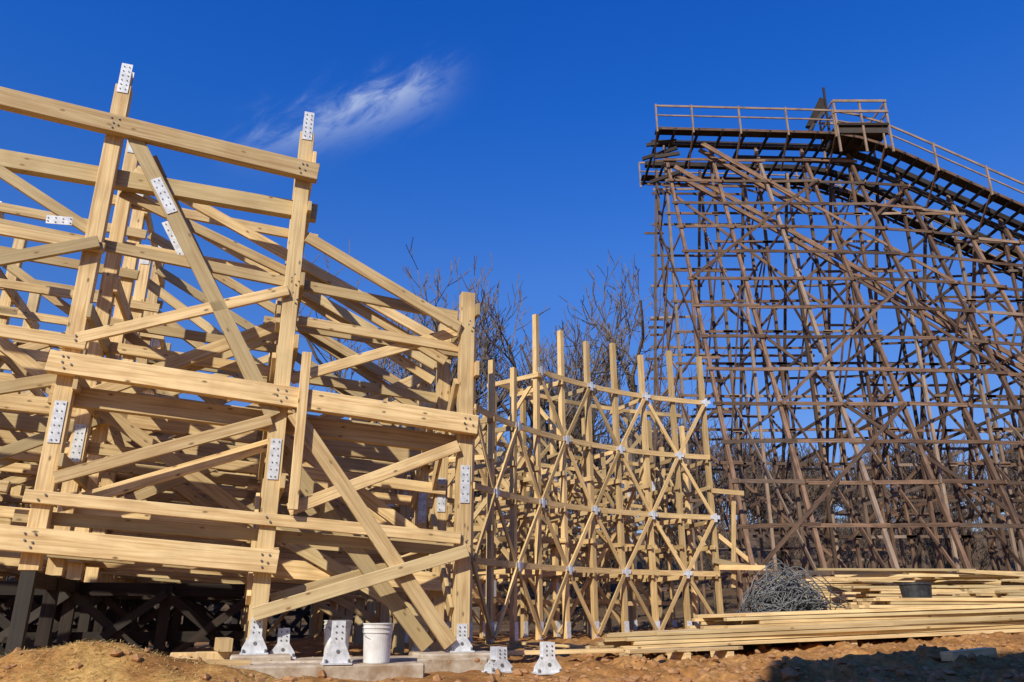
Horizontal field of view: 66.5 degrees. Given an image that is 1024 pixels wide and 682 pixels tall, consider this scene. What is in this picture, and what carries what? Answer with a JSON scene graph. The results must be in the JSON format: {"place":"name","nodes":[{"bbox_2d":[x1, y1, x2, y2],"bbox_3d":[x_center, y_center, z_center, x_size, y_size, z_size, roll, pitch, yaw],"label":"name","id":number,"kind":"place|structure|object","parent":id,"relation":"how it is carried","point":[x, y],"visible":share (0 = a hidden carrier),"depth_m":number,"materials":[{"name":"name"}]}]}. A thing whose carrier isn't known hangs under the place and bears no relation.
{"place":"outdoors","nodes":[
{"label":"outdoors","id":0,"kind":"place"},
{"bbox_2d":[0,528,1023,681],"bbox_3d":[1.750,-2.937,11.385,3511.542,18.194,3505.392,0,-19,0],"label":"ground","id":1,"kind":"structure","parent":0,"point":[916,659],"depth_m":8.49,"materials":[{"name":"brown soil"}]},
{"bbox_2d":[0,601,365,647],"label":"blackened trestle","id":2,"kind":"object","parent":1,"relation":"on","point":[300,613],"visible":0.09,"depth_m":22.57,"materials":[{"name":"black wood"}]},
{"bbox_2d":[170,637,250,665],"bbox_3d":[-3.043,3.150,7.824,0.954,0.305,1.359,3,-20,-8],"label":"timber cribbing","id":3,"kind":"object","parent":1,"relation":"on","point":[223,652],"visible":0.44,"depth_m":8.04,"materials":[{"name":"brown wood"}]},
{"bbox_2d":[0,63,479,655],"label":"timber coaster trestle","id":4,"kind":"object","parent":1,"relation":"on","point":[124,499],"visible":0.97,"depth_m":9.51,"materials":[{"name":"brown wood"}]},
{"bbox_2d":[411,628,429,650],"bbox_3d":[-1.150,3.824,9.892,0.280,0.360,0.220,6,-20,-17],"label":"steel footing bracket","id":5,"kind":"object","parent":4,"relation":"attached to","point":[415,648],"depth_m":9.82,"materials":[{"name":"silver metal"}]},
{"bbox_2d":[227,650,489,680],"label":"concrete footing","id":6,"kind":"object","parent":1,"relation":"on","point":[412,664],"visible":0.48,"depth_m":7.76,"materials":[{"name":"beige concrete"}]},
{"bbox_2d":[239,617,267,654],"bbox_3d":[-2.690,3.090,8.189,0.280,0.360,0.220,6,-20,-17],"label":"steel footing bracket","id":7,"kind":"object","parent":6,"relation":"on","point":[254,644],"visible":0.95,"depth_m":8.11,"materials":[{"name":"silver metal"}]},
{"bbox_2d":[270,628,295,658],"bbox_3d":[-2.450,3.232,8.351,0.280,0.300,0.220,6,-20,-17],"label":"steel footing bracket","id":8,"kind":"object","parent":6,"relation":"on","point":[282,645],"visible":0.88,"depth_m":8.29,"materials":[{"name":"silver metal"}]},
{"bbox_2d":[320,621,351,664],"bbox_3d":[-1.720,2.972,7.700,0.280,0.400,0.220,6,-20,-17],"label":"steel footing bracket","id":9,"kind":"object","parent":6,"relation":"on","point":[336,652],"visible":1,"depth_m":7.62,"materials":[{"name":"silver metal"}]},
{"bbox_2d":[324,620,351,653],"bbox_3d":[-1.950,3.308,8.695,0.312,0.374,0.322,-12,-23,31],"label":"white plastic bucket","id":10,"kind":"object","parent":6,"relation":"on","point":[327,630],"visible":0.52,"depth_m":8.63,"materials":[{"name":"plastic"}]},
{"bbox_2d":[362,623,393,663],"bbox_3d":[-1.360,3.049,7.886,0.322,0.374,0.312,6,-20,-16],"label":"white plastic bucket","id":11,"kind":"object","parent":6,"relation":"on","point":[377,638],"visible":1,"depth_m":7.78,"materials":[{"name":"plastic"}]},
{"bbox_2d":[446,624,474,651],"bbox_3d":[-0.588,3.376,8.883,0.280,0.300,0.220,6,-20,-17],"label":"steel footing bracket","id":12,"kind":"object","parent":6,"relation":"on","point":[461,643],"visible":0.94,"depth_m":8.81,"materials":[{"name":"silver metal"}]},
{"bbox_2d":[285,240,434,628],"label":"bare tree","id":13,"kind":"object","parent":1,"relation":"on","point":[319,361],"visible":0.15,"depth_m":51.62,"materials":[{"name":"brown plant"}]},
{"bbox_2d":[363,237,499,434],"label":"bare tree","id":14,"kind":"object","parent":1,"relation":"on","point":[455,371],"visible":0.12,"depth_m":49.64,"materials":[{"name":"brown plant"}]},
{"bbox_2d":[375,307,508,621],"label":"bare tree","id":15,"kind":"object","parent":1,"relation":"on","point":[476,610],"visible":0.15,"depth_m":55.46,"materials":[{"name":"brown plant"}]},
{"bbox_2d":[394,281,525,423],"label":"bare tree","id":16,"kind":"object","parent":1,"relation":"on","point":[495,340],"visible":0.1,"depth_m":54.90,"materials":[{"name":"brown plant"}]},
{"bbox_2d":[383,260,569,622],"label":"bare tree","id":17,"kind":"object","parent":1,"relation":"on","point":[502,397],"visible":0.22,"depth_m":52.45,"materials":[{"name":"brown plant"}]},
{"bbox_2d":[482,646,512,673],"bbox_3d":[-0.140,3.309,8.112,0.280,0.250,0.220,11,-22,-28],"label":"steel footing bracket","id":18,"kind":"object","parent":1,"relation":"on","point":[498,658],"visible":0.97,"depth_m":8.06,"materials":[{"name":"silver metal"}]},
{"bbox_2d":[0,637,995,681],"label":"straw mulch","id":19,"kind":"object","parent":1,"relation":"on","point":[167,660],"visible":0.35,"depth_m":6.43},
{"bbox_2d":[0,632,1023,681],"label":"soil clods","id":20,"kind":"object","parent":1,"relation":"on","point":[788,673],"visible":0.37,"depth_m":7.33,"materials":[{"name":"brown soil"}]},
{"bbox_2d":[3,410,1023,624],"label":"distant forest","id":21,"kind":"object","parent":1,"relation":"on","point":[817,492],"visible":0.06,"depth_m":62.20,"materials":[{"name":"brown plant"}]},
{"bbox_2d":[264,314,785,643],"bbox_3d":[-0.136,4.257,22.868,15.337,8.522,8.672,13,-23,-32],"label":"curved timber coaster trestle","id":22,"kind":"object","parent":1,"relation":"on","point":[519,572],"visible":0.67,"depth_m":21.93,"materials":[{"name":"brown wood"}]},
{"bbox_2d":[532,642,561,674],"bbox_3d":[0.360,3.218,7.932,0.280,0.300,0.220,4,-20,-12],"label":"steel footing bracket","id":23,"kind":"object","parent":1,"relation":"on","point":[547,663],"visible":0.97,"depth_m":7.86,"materials":[{"name":"silver metal"}]},
{"bbox_2d":[460,268,661,623],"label":"bare tree","id":24,"kind":"object","parent":1,"relation":"on","point":[542,419],"visible":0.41,"depth_m":53.31,"materials":[{"name":"brown plant"}]},
{"bbox_2d":[490,322,647,531],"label":"bare tree","id":25,"kind":"object","parent":1,"relation":"on","point":[531,493],"visible":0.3,"depth_m":53.45,"materials":[{"name":"brown plant"}]},
{"bbox_2d":[520,288,639,608],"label":"bare tree","id":26,"kind":"object","parent":1,"relation":"on","point":[580,431],"visible":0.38,"depth_m":55.53,"materials":[{"name":"brown plant"}]},
{"bbox_2d":[546,318,678,607],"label":"bare tree","id":27,"kind":"object","parent":1,"relation":"on","point":[599,459],"visible":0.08,"depth_m":57.39,"materials":[{"name":"brown plant"}]},
{"bbox_2d":[550,250,732,617],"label":"bare tree","id":28,"kind":"object","parent":1,"relation":"on","point":[630,378],"visible":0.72,"depth_m":53.14,"materials":[{"name":"brown plant"}]},
{"bbox_2d":[610,629,693,637],"bbox_3d":[4.305,4.838,12.913,5.665,0.392,1.236,5,-20,-13],"label":"lumber stack","id":29,"kind":"object","parent":1,"relation":"on","point":[662,630],"visible":0.04,"depth_m":12.59,"materials":[{"name":"brown wood"}]},
{"bbox_2d":[611,352,714,600],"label":"bare tree","id":30,"kind":"object","parent":1,"relation":"on","point":[659,485],"visible":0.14,"depth_m":56.43,"materials":[{"name":"brown plant"}]},
{"bbox_2d":[619,646,742,659],"bbox_3d":[2.199,4.005,10.011,1.936,0.148,0.360,10,-22,-26],"label":"lumber stack","id":31,"kind":"object","parent":1,"relation":"on","point":[677,653],"visible":0.81,"depth_m":9.90,"materials":[{"name":"brown wood"}]},
{"bbox_2d":[507,642,997,660],"bbox_3d":[1.796,3.845,9.708,6.876,0.150,3.010,-16,-25,39],"label":"timber offcut","id":32,"kind":"object","parent":1,"relation":"on","point":[952,655],"visible":0.67,"depth_m":10.02,"materials":[{"name":"brown wood"}]},
{"bbox_2d":[736,558,848,612],"bbox_3d":[4.983,4.554,14.001,1.909,1.349,1.681,0,-19,0],"label":"wire coil pile","id":33,"kind":"object","parent":1,"relation":"on","point":[782,594],"visible":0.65,"depth_m":13.74,"materials":[{"name":"grey metal"}]},
{"bbox_2d":[596,616,1023,654],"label":"lumber stack","id":34,"kind":"object","parent":1,"relation":"on","point":[852,633],"visible":0.91,"depth_m":10.86,"materials":[{"name":"brown wood"}]},
{"bbox_2d":[638,87,1023,614],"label":"weathered wooden roller coaster","id":35,"kind":"object","parent":1,"relation":"on","point":[851,141],"visible":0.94,"depth_m":32.87,"materials":[{"name":"brown wood"}]},
{"bbox_2d":[687,603,1023,645],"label":"lumber stack","id":36,"kind":"object","parent":1,"relation":"on","point":[770,619],"visible":0.54,"depth_m":11.43,"materials":[{"name":"brown wood"}]},
{"bbox_2d":[767,577,1023,609],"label":"lumber stack","id":37,"kind":"object","parent":1,"relation":"on","point":[838,588],"visible":0.03,"depth_m":17.67,"materials":[{"name":"brown wood"}]},
{"bbox_2d":[840,585,1023,605],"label":"lumber stack","id":38,"kind":"object","parent":1,"relation":"on","point":[879,592],"visible":0.24,"depth_m":15.75,"materials":[{"name":"brown wood"}]},
{"bbox_2d":[847,598,1023,612],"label":"lumber stack","id":39,"kind":"object","parent":1,"relation":"on","point":[868,603],"visible":0.31,"depth_m":11.97,"materials":[{"name":"brown wood"}]},
{"bbox_2d":[952,590,1023,597],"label":"lumber stack","id":40,"kind":"object","parent":1,"relation":"on","point":[1002,594],"visible":0.21,"depth_m":14.08,"materials":[{"name":"brown wood"}]},
{"bbox_2d":[815,568,1023,597],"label":"loose boards","id":41,"kind":"object","parent":40,"relation":"on","point":[939,575],"visible":0.83,"depth_m":16.18,"materials":[{"name":"brown wood"}]},
{"bbox_3d":[7.050,4.760,13.485,0.750,0.332,0.800,0,-19,0],"label":"timber pallet","id":42,"kind":"object","parent":1,"relation":"on","visible":0},
{"bbox_2d":[897,582,932,597],"bbox_3d":[7.050,4.415,13.605,0.560,0.380,0.560,0,-19,0],"label":"black tub","id":43,"kind":"object","parent":42,"relation":"on","point":[916,590],"visible":0.82,"depth_m":13.43,"materials":[{"name":"plastic"}]},
{"bbox_2d":[0,0,1023,533],"label":"sky","id":44,"kind":"structure","parent":0,"point":[518,131],"materials":[{"name":"blue"}]}
]}

